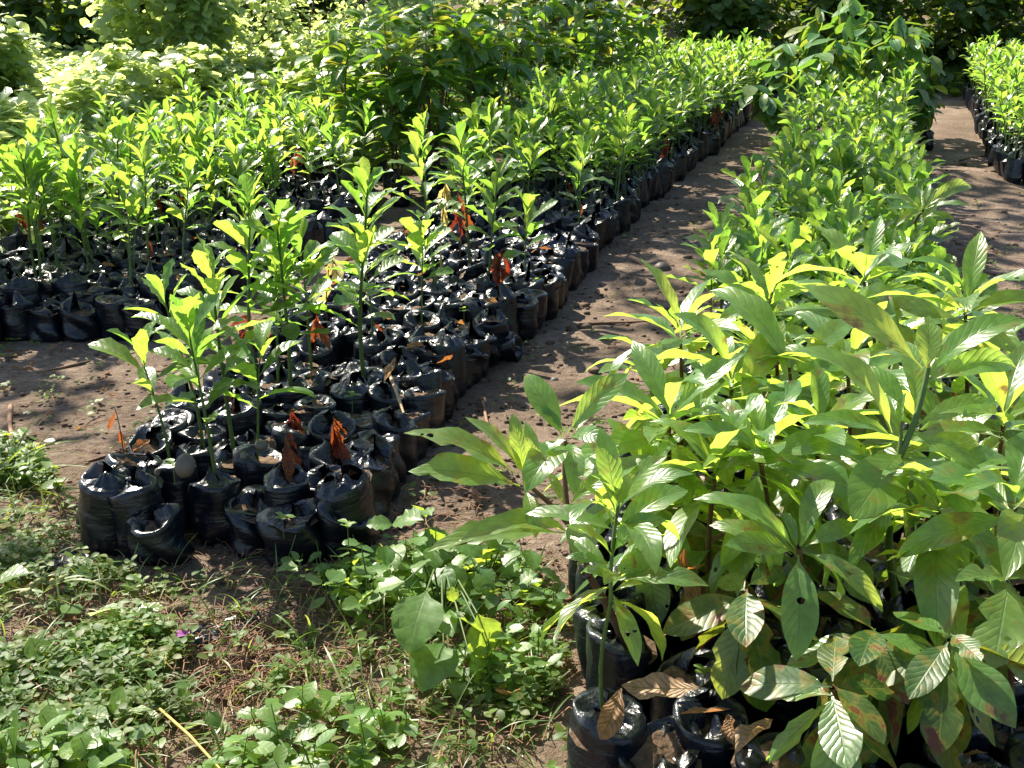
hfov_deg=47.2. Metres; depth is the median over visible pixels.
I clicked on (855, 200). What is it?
potted seedling
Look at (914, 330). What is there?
potted seedling
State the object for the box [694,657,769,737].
soil bag
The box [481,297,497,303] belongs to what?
dry leaf
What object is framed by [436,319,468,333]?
soil bag
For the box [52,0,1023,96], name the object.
woodland foliage
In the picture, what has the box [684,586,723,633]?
dry leaf
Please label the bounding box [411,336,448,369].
soil bag
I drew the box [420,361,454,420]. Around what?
soil bag
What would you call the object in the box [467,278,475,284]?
soil bag
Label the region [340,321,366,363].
soil bag
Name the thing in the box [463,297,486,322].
soil bag
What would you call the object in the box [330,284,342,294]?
soil bag
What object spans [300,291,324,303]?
soil bag
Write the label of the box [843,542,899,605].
soil bag
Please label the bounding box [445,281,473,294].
soil bag
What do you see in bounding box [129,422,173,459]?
soil bag
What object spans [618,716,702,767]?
soil bag
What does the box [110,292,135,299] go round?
soil bag
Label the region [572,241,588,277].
soil bag
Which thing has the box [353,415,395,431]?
soil bag
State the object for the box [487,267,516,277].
soil bag
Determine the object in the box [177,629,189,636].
purple flower
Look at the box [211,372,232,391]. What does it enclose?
soil bag
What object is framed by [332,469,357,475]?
dry leaf
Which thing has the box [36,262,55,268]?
soil bag
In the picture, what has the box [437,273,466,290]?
soil bag
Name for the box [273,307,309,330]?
soil bag
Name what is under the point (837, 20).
potted drooping sapling
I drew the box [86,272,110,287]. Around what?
soil bag
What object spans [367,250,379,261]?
soil bag
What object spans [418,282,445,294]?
soil bag
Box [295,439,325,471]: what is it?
soil bag
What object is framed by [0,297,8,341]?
soil bag
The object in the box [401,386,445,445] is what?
soil bag
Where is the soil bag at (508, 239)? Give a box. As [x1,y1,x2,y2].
[506,237,520,241]
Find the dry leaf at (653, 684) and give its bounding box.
[622,672,700,699]
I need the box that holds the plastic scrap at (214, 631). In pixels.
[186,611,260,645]
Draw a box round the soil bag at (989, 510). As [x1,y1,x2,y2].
[985,481,1009,513]
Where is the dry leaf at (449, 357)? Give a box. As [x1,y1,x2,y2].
[437,355,452,362]
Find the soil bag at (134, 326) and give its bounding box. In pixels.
[121,298,154,341]
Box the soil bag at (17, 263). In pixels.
[0,256,24,273]
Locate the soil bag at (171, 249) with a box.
[166,245,190,258]
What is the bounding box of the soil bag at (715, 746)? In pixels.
[672,687,748,767]
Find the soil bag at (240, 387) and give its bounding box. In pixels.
[229,385,253,402]
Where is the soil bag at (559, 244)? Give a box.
[553,241,582,281]
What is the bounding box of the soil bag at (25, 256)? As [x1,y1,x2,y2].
[16,250,34,264]
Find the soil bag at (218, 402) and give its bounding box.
[192,386,228,410]
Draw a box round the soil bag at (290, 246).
[288,243,297,264]
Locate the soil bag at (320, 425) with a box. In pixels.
[308,408,358,446]
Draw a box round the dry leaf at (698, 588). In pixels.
[683,586,700,592]
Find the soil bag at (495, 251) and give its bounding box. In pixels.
[491,249,502,258]
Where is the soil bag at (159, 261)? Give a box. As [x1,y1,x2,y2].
[141,253,170,271]
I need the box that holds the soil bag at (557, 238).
[542,233,566,244]
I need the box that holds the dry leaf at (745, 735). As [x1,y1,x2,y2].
[734,718,772,754]
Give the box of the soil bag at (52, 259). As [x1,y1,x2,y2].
[35,256,61,265]
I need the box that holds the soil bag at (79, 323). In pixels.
[59,292,100,342]
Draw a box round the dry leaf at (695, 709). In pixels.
[679,706,729,713]
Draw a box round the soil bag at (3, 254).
[0,251,8,259]
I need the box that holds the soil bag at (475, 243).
[470,228,496,249]
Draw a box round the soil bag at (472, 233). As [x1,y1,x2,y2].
[451,226,476,244]
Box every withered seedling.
[1,210,31,240]
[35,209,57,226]
[108,409,124,453]
[173,168,198,205]
[230,315,271,351]
[261,423,310,507]
[269,412,312,452]
[285,147,306,184]
[296,314,332,366]
[308,415,357,477]
[309,257,346,330]
[429,182,453,279]
[448,186,473,270]
[486,248,514,298]
[656,133,673,187]
[709,104,724,155]
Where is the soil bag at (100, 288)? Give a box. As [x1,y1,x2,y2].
[85,283,117,294]
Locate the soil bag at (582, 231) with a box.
[572,222,598,250]
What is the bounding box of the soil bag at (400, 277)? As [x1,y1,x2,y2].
[380,270,412,289]
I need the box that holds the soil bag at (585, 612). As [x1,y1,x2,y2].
[572,580,649,679]
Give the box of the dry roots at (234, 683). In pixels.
[0,243,698,767]
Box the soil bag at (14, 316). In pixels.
[0,290,34,341]
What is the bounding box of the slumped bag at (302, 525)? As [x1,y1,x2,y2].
[255,498,327,566]
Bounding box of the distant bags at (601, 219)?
[0,79,1023,261]
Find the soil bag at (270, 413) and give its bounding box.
[262,402,297,422]
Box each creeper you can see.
[0,540,70,755]
[24,637,50,661]
[60,602,163,631]
[79,685,159,722]
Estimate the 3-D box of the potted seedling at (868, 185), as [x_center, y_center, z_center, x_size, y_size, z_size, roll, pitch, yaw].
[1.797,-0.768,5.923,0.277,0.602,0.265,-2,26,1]
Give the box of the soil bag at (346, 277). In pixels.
[335,273,353,284]
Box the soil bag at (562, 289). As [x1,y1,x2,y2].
[542,268,565,308]
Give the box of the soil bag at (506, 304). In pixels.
[483,282,518,334]
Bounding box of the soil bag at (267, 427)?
[263,419,307,435]
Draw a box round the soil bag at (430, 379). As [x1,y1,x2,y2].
[402,369,444,427]
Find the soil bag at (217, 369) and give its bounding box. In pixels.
[214,363,238,376]
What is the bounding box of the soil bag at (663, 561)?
[655,527,666,566]
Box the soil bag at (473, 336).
[458,320,490,377]
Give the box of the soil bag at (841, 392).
[834,389,858,396]
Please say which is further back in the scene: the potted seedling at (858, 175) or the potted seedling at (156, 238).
the potted seedling at (858, 175)
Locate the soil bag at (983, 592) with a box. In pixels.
[979,564,1007,595]
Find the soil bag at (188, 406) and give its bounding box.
[165,382,213,423]
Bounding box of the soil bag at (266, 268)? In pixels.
[252,239,273,277]
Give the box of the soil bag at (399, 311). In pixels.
[378,303,412,325]
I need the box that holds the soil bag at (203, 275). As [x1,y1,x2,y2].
[190,264,218,294]
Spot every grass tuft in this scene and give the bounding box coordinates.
[1,420,89,494]
[20,613,77,691]
[226,644,468,764]
[543,602,575,648]
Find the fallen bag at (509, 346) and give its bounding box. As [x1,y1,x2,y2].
[496,331,521,362]
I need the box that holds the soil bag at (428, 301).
[405,295,436,312]
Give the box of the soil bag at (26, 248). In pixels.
[7,238,37,259]
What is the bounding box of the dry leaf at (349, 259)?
[345,257,353,261]
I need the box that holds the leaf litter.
[1,137,1019,756]
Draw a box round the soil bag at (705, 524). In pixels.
[696,489,724,526]
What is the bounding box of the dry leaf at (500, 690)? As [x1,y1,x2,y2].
[495,684,525,695]
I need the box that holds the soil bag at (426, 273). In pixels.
[407,264,432,277]
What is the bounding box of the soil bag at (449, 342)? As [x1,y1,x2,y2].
[428,328,467,397]
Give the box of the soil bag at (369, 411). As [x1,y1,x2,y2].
[347,407,378,417]
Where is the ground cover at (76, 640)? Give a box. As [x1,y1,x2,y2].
[0,172,1023,767]
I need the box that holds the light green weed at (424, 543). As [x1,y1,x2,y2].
[365,505,482,605]
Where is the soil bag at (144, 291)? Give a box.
[136,275,161,309]
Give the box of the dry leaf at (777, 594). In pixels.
[769,566,812,601]
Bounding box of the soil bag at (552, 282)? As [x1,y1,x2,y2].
[539,273,561,320]
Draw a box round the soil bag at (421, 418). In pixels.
[396,409,430,460]
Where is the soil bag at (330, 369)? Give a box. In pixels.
[320,362,347,393]
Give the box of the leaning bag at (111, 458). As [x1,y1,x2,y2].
[75,451,163,528]
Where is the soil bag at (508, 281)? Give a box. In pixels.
[503,275,529,291]
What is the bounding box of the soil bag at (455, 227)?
[452,216,476,232]
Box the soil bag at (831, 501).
[824,497,834,519]
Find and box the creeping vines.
[0,15,427,243]
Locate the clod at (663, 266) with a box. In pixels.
[654,262,670,271]
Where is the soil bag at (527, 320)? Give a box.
[513,292,537,339]
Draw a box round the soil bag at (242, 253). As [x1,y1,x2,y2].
[236,250,250,285]
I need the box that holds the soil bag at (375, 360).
[371,351,406,365]
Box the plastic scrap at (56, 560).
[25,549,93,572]
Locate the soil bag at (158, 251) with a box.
[139,248,165,255]
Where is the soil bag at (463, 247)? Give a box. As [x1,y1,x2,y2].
[448,242,472,257]
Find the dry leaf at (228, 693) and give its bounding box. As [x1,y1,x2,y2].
[210,684,241,701]
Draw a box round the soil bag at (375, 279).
[356,274,387,300]
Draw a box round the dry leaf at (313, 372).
[307,368,319,376]
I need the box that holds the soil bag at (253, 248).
[241,238,263,282]
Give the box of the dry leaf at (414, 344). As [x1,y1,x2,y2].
[404,342,423,349]
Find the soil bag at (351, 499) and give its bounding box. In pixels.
[314,463,380,551]
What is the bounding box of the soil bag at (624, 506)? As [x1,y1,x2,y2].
[586,499,631,516]
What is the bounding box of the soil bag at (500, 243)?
[479,237,505,256]
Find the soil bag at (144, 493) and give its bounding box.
[107,465,164,557]
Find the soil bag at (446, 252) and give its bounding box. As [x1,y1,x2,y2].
[428,245,449,258]
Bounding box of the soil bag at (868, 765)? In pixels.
[862,762,878,767]
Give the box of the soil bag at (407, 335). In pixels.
[403,326,433,346]
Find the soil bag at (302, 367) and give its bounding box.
[286,356,322,373]
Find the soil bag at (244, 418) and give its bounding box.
[213,388,263,439]
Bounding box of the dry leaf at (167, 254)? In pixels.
[163,252,173,255]
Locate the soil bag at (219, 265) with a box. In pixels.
[214,259,227,304]
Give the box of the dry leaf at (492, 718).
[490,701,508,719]
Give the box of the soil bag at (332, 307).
[309,301,342,321]
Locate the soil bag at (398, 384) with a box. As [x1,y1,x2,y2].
[373,377,404,395]
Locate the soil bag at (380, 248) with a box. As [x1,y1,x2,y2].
[372,243,389,253]
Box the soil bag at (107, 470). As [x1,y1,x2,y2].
[102,462,120,472]
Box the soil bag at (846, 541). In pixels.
[824,512,850,550]
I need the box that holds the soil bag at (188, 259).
[172,252,195,269]
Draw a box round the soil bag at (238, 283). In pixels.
[215,252,245,298]
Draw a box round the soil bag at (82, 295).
[68,289,103,307]
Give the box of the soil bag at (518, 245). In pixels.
[500,240,524,253]
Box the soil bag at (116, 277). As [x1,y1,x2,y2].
[108,270,140,287]
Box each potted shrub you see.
[291,18,373,180]
[320,41,389,185]
[342,0,425,180]
[351,30,457,207]
[359,4,416,193]
[380,20,475,200]
[389,3,485,186]
[399,0,469,171]
[442,12,512,174]
[450,4,519,157]
[453,36,533,175]
[478,0,535,151]
[491,10,546,112]
[501,0,560,98]
[512,0,569,144]
[512,30,595,77]
[540,0,588,71]
[542,0,595,74]
[560,0,625,79]
[577,0,640,69]
[600,0,666,70]
[613,15,659,102]
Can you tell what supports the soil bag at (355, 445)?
on the ground at (956, 136)
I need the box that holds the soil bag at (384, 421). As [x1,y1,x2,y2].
[372,406,417,474]
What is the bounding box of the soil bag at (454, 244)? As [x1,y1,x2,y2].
[434,237,462,249]
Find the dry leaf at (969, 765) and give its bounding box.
[962,763,983,767]
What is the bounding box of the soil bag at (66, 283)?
[50,268,87,300]
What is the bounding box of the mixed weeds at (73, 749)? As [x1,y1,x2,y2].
[0,427,572,767]
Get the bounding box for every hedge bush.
[0,0,180,111]
[212,0,399,41]
[520,0,759,70]
[666,0,896,92]
[769,0,1023,91]
[935,0,1023,76]
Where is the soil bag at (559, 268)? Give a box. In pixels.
[539,264,563,273]
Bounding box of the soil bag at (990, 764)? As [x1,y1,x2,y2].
[971,760,1008,767]
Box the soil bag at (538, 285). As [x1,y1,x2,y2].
[513,270,543,290]
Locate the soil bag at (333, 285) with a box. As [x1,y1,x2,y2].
[329,275,336,288]
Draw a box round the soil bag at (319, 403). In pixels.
[292,394,337,420]
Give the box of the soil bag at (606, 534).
[568,516,627,600]
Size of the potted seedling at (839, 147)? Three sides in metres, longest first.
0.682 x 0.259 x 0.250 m
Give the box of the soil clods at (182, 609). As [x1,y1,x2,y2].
[0,133,1023,691]
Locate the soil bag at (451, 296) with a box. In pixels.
[437,292,459,303]
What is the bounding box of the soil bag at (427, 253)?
[410,250,430,257]
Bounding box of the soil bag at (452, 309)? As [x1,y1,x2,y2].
[433,300,463,320]
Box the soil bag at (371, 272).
[366,257,396,275]
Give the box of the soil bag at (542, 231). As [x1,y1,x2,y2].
[528,228,550,241]
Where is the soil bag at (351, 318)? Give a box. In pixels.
[349,316,367,332]
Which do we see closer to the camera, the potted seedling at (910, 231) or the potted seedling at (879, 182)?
the potted seedling at (910, 231)
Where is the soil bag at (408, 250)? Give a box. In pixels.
[391,240,412,253]
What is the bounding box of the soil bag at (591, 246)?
[570,239,597,272]
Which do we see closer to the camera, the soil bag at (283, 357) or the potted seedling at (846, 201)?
the soil bag at (283, 357)
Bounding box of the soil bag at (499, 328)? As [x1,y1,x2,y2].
[474,307,509,361]
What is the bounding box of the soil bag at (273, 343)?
[270,325,279,349]
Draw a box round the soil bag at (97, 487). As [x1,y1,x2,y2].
[78,460,128,557]
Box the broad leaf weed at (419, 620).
[374,564,501,696]
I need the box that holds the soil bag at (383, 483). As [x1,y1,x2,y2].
[353,448,394,517]
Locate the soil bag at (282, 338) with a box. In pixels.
[272,321,290,343]
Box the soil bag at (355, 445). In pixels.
[343,439,374,458]
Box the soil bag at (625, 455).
[619,453,629,457]
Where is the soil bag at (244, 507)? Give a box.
[224,485,267,559]
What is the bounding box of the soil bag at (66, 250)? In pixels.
[56,237,83,261]
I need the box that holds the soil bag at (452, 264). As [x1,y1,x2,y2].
[431,257,458,275]
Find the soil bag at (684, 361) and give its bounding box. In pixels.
[683,348,701,367]
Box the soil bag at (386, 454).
[357,435,400,502]
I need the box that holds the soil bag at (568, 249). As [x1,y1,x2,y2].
[553,240,580,290]
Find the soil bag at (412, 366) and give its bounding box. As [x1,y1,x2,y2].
[387,357,420,385]
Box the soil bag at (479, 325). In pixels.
[467,312,494,331]
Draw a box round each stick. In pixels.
[7,403,12,437]
[37,360,90,372]
[85,447,128,461]
[159,708,219,767]
[388,373,404,413]
[481,400,488,421]
[579,321,647,324]
[959,155,985,160]
[982,271,1023,280]
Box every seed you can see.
[154,468,159,475]
[175,453,194,477]
[240,453,246,458]
[255,440,267,450]
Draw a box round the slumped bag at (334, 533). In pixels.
[317,486,376,560]
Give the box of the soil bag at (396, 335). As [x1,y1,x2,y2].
[374,326,403,346]
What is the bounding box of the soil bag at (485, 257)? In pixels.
[472,247,492,267]
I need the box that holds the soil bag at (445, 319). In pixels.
[437,305,457,326]
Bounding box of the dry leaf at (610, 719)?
[597,688,623,738]
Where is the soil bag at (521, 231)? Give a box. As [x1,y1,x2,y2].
[501,226,527,241]
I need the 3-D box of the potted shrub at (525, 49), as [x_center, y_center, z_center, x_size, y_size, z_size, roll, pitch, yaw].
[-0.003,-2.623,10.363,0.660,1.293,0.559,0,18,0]
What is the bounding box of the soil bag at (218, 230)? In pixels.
[212,228,223,234]
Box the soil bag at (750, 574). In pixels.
[746,552,789,586]
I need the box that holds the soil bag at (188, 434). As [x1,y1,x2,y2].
[176,422,227,446]
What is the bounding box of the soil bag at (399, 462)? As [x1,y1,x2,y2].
[358,429,406,485]
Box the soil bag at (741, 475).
[710,470,744,479]
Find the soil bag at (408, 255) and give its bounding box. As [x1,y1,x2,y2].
[400,253,413,261]
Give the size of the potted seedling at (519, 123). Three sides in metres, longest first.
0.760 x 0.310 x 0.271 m
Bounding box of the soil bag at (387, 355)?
[380,344,420,377]
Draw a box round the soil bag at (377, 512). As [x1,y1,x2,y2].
[322,463,381,515]
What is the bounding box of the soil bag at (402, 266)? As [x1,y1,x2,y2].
[396,254,418,271]
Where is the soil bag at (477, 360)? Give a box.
[464,343,488,389]
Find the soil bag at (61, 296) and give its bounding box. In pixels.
[37,293,68,306]
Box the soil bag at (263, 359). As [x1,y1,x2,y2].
[239,351,281,382]
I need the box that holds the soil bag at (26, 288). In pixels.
[0,272,41,306]
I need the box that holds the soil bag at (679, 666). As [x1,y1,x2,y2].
[650,646,715,721]
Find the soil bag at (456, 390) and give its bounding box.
[434,363,458,406]
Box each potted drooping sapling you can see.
[734,74,816,139]
[748,40,811,111]
[784,0,873,73]
[793,7,850,129]
[797,38,867,129]
[831,0,887,81]
[854,15,931,131]
[862,31,928,102]
[871,26,933,113]
[903,53,947,150]
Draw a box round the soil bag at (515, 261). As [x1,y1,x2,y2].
[500,256,523,269]
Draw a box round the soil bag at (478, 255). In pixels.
[471,251,481,265]
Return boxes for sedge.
[4,566,111,606]
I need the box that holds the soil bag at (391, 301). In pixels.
[366,292,398,307]
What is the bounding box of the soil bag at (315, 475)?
[307,463,341,497]
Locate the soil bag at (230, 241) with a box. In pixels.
[221,232,237,245]
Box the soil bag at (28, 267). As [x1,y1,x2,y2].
[25,264,36,271]
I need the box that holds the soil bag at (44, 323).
[27,302,63,342]
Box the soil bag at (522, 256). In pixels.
[505,247,531,260]
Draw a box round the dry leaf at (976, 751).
[963,749,986,757]
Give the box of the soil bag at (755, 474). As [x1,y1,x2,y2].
[723,469,760,489]
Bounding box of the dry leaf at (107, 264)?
[100,262,114,266]
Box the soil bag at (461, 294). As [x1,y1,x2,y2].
[453,290,475,299]
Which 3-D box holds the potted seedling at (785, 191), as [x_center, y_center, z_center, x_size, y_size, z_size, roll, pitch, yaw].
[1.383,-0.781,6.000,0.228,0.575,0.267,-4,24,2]
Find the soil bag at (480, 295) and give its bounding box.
[459,293,486,305]
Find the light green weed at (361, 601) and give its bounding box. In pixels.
[325,538,455,629]
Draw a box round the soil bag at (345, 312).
[341,305,367,323]
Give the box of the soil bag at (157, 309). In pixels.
[134,291,164,330]
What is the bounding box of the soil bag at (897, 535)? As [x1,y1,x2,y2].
[893,525,903,542]
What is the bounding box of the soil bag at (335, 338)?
[306,321,341,364]
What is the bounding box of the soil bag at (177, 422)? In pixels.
[135,415,188,446]
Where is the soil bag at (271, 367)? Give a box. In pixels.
[263,360,300,379]
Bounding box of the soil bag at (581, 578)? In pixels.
[575,538,626,598]
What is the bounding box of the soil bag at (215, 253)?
[196,241,225,267]
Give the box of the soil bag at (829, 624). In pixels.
[812,612,853,641]
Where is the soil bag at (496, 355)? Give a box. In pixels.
[488,332,501,367]
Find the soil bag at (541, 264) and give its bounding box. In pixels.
[523,262,548,269]
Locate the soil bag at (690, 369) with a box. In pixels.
[676,365,695,375]
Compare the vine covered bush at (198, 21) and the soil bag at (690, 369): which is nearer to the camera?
the soil bag at (690, 369)
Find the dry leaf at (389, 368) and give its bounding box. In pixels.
[384,358,395,380]
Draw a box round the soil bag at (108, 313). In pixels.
[95,295,129,340]
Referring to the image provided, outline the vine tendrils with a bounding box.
[36,19,375,72]
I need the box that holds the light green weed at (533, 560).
[366,515,560,595]
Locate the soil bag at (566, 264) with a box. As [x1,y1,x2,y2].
[547,257,574,290]
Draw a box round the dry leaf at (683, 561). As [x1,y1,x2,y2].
[678,549,703,569]
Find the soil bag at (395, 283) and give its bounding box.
[366,280,398,301]
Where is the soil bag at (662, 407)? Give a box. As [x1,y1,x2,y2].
[658,404,696,421]
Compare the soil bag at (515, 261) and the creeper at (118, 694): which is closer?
the creeper at (118, 694)
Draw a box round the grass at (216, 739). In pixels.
[0,429,575,767]
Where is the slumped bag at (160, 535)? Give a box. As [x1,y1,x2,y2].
[125,503,194,565]
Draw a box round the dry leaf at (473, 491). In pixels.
[469,486,481,504]
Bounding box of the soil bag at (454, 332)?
[438,330,461,337]
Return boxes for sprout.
[163,458,174,482]
[274,511,294,538]
[338,518,356,546]
[344,391,360,411]
[694,663,711,686]
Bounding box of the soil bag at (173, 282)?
[160,275,193,319]
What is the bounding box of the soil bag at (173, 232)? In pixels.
[167,227,195,245]
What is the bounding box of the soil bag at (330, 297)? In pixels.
[320,292,334,301]
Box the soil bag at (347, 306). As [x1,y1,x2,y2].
[343,297,362,309]
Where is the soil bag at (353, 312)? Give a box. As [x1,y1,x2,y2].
[349,301,383,330]
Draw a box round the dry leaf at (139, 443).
[132,439,149,451]
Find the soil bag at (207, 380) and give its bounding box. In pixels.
[203,370,243,386]
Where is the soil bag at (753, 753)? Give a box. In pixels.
[731,732,804,767]
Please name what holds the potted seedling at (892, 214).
on the ground at (956, 136)
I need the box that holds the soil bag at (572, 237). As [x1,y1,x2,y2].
[565,231,579,239]
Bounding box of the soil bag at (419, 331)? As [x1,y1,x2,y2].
[407,324,424,349]
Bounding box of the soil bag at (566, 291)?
[564,276,567,303]
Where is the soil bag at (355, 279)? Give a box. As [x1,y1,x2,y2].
[351,273,370,296]
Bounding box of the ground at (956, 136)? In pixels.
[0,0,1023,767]
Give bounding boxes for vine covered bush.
[0,12,46,96]
[68,0,252,123]
[210,0,415,119]
[323,0,525,113]
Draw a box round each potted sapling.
[405,373,657,723]
[526,427,708,767]
[545,417,732,671]
[559,341,791,612]
[578,334,712,499]
[580,394,822,655]
[606,258,757,484]
[626,334,834,573]
[656,380,869,639]
[662,562,817,711]
[673,286,852,459]
[675,251,840,422]
[694,479,882,740]
[702,360,946,625]
[712,325,808,442]
[739,636,896,767]
[749,301,913,538]
[776,216,944,390]
[786,591,932,767]
[795,285,1023,642]
[799,342,943,455]
[834,278,950,440]
[847,445,1023,702]
[861,388,1010,538]
[861,401,1016,630]
[866,231,1023,441]
[875,431,1023,706]
[876,612,1023,767]
[884,178,971,271]
[890,282,1000,456]
[912,345,1023,596]
[930,323,1023,455]
[955,563,1023,762]
[975,341,1023,568]
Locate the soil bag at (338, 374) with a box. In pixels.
[331,357,368,384]
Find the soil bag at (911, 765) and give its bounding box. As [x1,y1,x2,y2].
[899,763,928,767]
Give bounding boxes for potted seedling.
[0,138,20,271]
[0,138,63,300]
[0,140,37,240]
[0,141,58,278]
[0,187,18,216]
[1,133,60,263]
[2,178,56,247]
[5,118,62,243]
[5,129,72,278]
[15,135,58,256]
[31,94,103,252]
[37,167,64,241]
[37,192,61,238]
[41,122,81,219]
[42,168,85,246]
[42,169,85,249]
[43,130,73,232]
[45,136,112,275]
[46,124,66,222]
[47,123,93,236]
[54,165,111,280]
[63,110,84,142]
[78,120,134,249]
[78,145,105,215]
[79,195,113,260]
[84,199,121,271]
[85,164,141,270]
[88,158,164,296]
[88,320,218,533]
[91,120,148,251]
[97,133,150,238]
[97,144,123,218]
[100,113,131,209]
[107,135,180,278]
[110,113,164,250]
[114,190,158,272]
[119,121,178,249]
[123,158,161,240]
[124,115,162,218]
[124,122,159,230]
[124,258,225,479]
[129,148,149,227]
[132,100,166,200]
[136,149,161,232]
[136,292,260,545]
[142,123,191,234]
[148,120,179,214]
[149,132,197,226]
[151,139,168,212]
[156,156,215,291]
[157,166,184,224]
[160,116,193,215]
[164,103,208,208]
[168,151,193,209]
[168,233,264,474]
[173,134,219,224]
[176,109,214,215]
[185,136,221,216]
[188,139,224,224]
[192,109,225,202]
[193,156,225,222]
[193,190,227,243]
[200,101,237,212]
[204,157,238,215]
[204,172,296,409]
[210,133,234,203]
[210,319,315,489]
[212,138,247,211]
[214,119,262,218]
[215,138,261,241]
[216,172,261,251]
[218,153,257,208]
[220,124,260,220]
[226,139,261,176]
[226,235,320,389]
[240,130,282,209]
[242,196,330,409]
[246,117,285,213]
[253,140,295,231]
[257,174,281,216]
[258,135,288,206]
[266,217,357,395]
[288,127,333,203]
[307,109,359,232]
[318,156,404,385]
[325,210,409,363]
[384,205,453,333]
[385,131,460,297]
[402,107,449,220]
[428,121,492,281]
[432,148,465,196]
[438,160,466,213]
[441,113,482,198]
[444,132,473,195]
[445,160,483,220]
[459,129,497,197]
[460,96,494,200]
[460,135,499,215]
[464,154,523,293]
[471,172,495,219]
[473,101,508,206]
[487,105,517,196]
[492,111,536,193]
[497,164,521,219]
[501,189,557,278]
[502,139,542,216]
[507,103,547,192]
[509,106,540,192]
[512,138,557,215]
[513,139,548,193]
[523,139,544,192]
[551,131,582,199]
[559,134,613,231]
[564,131,595,216]
[564,168,584,212]
[573,117,614,203]
[573,124,608,204]
[599,103,651,233]
[601,118,636,198]
[602,128,642,223]
[657,303,712,374]
[666,224,748,355]
[683,223,745,342]
[684,200,741,320]
[708,234,770,333]
[710,225,744,306]
[711,246,771,340]
[712,292,774,398]
[718,153,776,229]
[722,225,803,342]
[723,227,776,304]
[724,185,779,273]
[728,181,768,262]
[728,203,787,244]
[732,202,776,228]
[732,222,792,297]
[738,153,792,217]
[741,227,789,302]
[747,187,789,229]
[747,213,790,244]
[757,220,814,378]
[760,186,794,216]
[764,147,796,215]
[765,207,792,229]
[766,177,800,245]
[769,164,799,205]
[769,280,783,321]
[772,168,794,214]
[773,115,819,167]
[777,125,812,199]
[777,169,809,207]
[777,297,808,378]
[779,180,812,216]
[781,132,823,175]
[782,217,811,249]
[782,259,816,331]
[783,193,828,275]
[784,181,818,214]
[786,151,810,172]
[786,211,829,297]
[786,240,829,340]
[787,171,824,210]
[790,224,864,334]
[791,192,835,212]
[793,144,831,216]
[793,272,845,318]
[796,196,837,278]
[798,206,845,301]
[799,206,869,316]
[801,251,853,346]
[802,266,851,330]
[806,202,829,249]
[808,149,829,175]
[809,133,833,174]
[811,167,826,191]
[811,173,829,191]
[813,289,871,341]
[814,168,854,205]
[814,176,850,216]
[817,138,862,176]
[817,194,863,245]
[818,213,863,285]
[819,200,881,275]
[822,167,859,188]
[824,152,865,185]
[827,147,873,192]
[831,143,863,183]
[832,202,839,217]
[834,272,877,348]
[837,189,867,276]
[837,204,872,224]
[843,242,921,347]
[844,230,911,338]
[847,212,865,274]
[848,227,912,341]
[851,150,867,189]
[851,153,878,178]
[852,158,882,184]
[852,166,884,228]
[853,174,900,251]
[857,198,895,245]
[860,201,873,231]
[866,201,921,237]
[868,206,900,245]
[868,318,916,369]
[870,138,915,163]
[870,162,929,204]
[871,142,889,207]
[873,178,913,199]
[874,124,918,152]
[874,147,918,204]
[874,148,908,204]
[874,169,902,210]
[876,154,917,197]
[878,134,918,206]
[878,181,888,203]
[880,180,917,209]
[883,228,939,319]
[884,204,900,228]
[885,252,921,284]
[887,139,914,218]
[890,160,950,192]
[896,186,947,241]
[896,217,945,267]
[900,144,944,185]
[901,268,935,289]
[903,264,926,272]
[904,248,954,380]
[908,220,944,268]
[910,138,918,158]
[910,256,964,292]
[924,246,963,294]
[925,216,958,244]
[929,264,1000,390]
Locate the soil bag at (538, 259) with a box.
[522,256,546,268]
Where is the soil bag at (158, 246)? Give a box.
[142,244,164,252]
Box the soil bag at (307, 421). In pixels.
[301,412,349,426]
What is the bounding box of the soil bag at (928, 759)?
[920,741,1002,767]
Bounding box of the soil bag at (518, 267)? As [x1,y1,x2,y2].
[511,261,536,272]
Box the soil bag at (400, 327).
[368,324,404,333]
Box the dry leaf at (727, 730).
[721,714,734,744]
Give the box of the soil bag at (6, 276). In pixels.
[0,268,26,284]
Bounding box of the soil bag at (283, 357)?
[271,344,295,364]
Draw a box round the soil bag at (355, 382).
[330,372,368,413]
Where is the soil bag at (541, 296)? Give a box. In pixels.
[515,288,547,329]
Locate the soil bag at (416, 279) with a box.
[407,267,432,284]
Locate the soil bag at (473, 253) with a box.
[470,247,484,258]
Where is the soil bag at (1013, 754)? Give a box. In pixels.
[1001,731,1023,767]
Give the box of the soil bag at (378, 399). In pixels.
[368,380,404,410]
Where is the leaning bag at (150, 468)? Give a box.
[112,459,163,492]
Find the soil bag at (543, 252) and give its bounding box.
[539,246,555,264]
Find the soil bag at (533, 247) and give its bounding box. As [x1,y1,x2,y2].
[528,241,553,255]
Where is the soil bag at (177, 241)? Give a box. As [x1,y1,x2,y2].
[164,234,192,254]
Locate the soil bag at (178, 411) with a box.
[153,408,194,425]
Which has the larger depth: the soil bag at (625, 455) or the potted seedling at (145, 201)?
the potted seedling at (145, 201)
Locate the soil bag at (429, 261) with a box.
[423,255,443,266]
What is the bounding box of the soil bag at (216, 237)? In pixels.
[198,233,225,243]
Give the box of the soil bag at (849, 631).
[827,626,885,657]
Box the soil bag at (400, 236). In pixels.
[384,231,404,247]
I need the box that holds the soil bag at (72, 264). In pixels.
[61,257,84,270]
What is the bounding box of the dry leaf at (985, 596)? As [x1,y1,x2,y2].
[979,594,991,597]
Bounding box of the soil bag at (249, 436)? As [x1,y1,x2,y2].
[227,429,270,446]
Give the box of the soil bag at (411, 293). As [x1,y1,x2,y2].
[394,277,419,304]
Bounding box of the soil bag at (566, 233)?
[561,231,572,239]

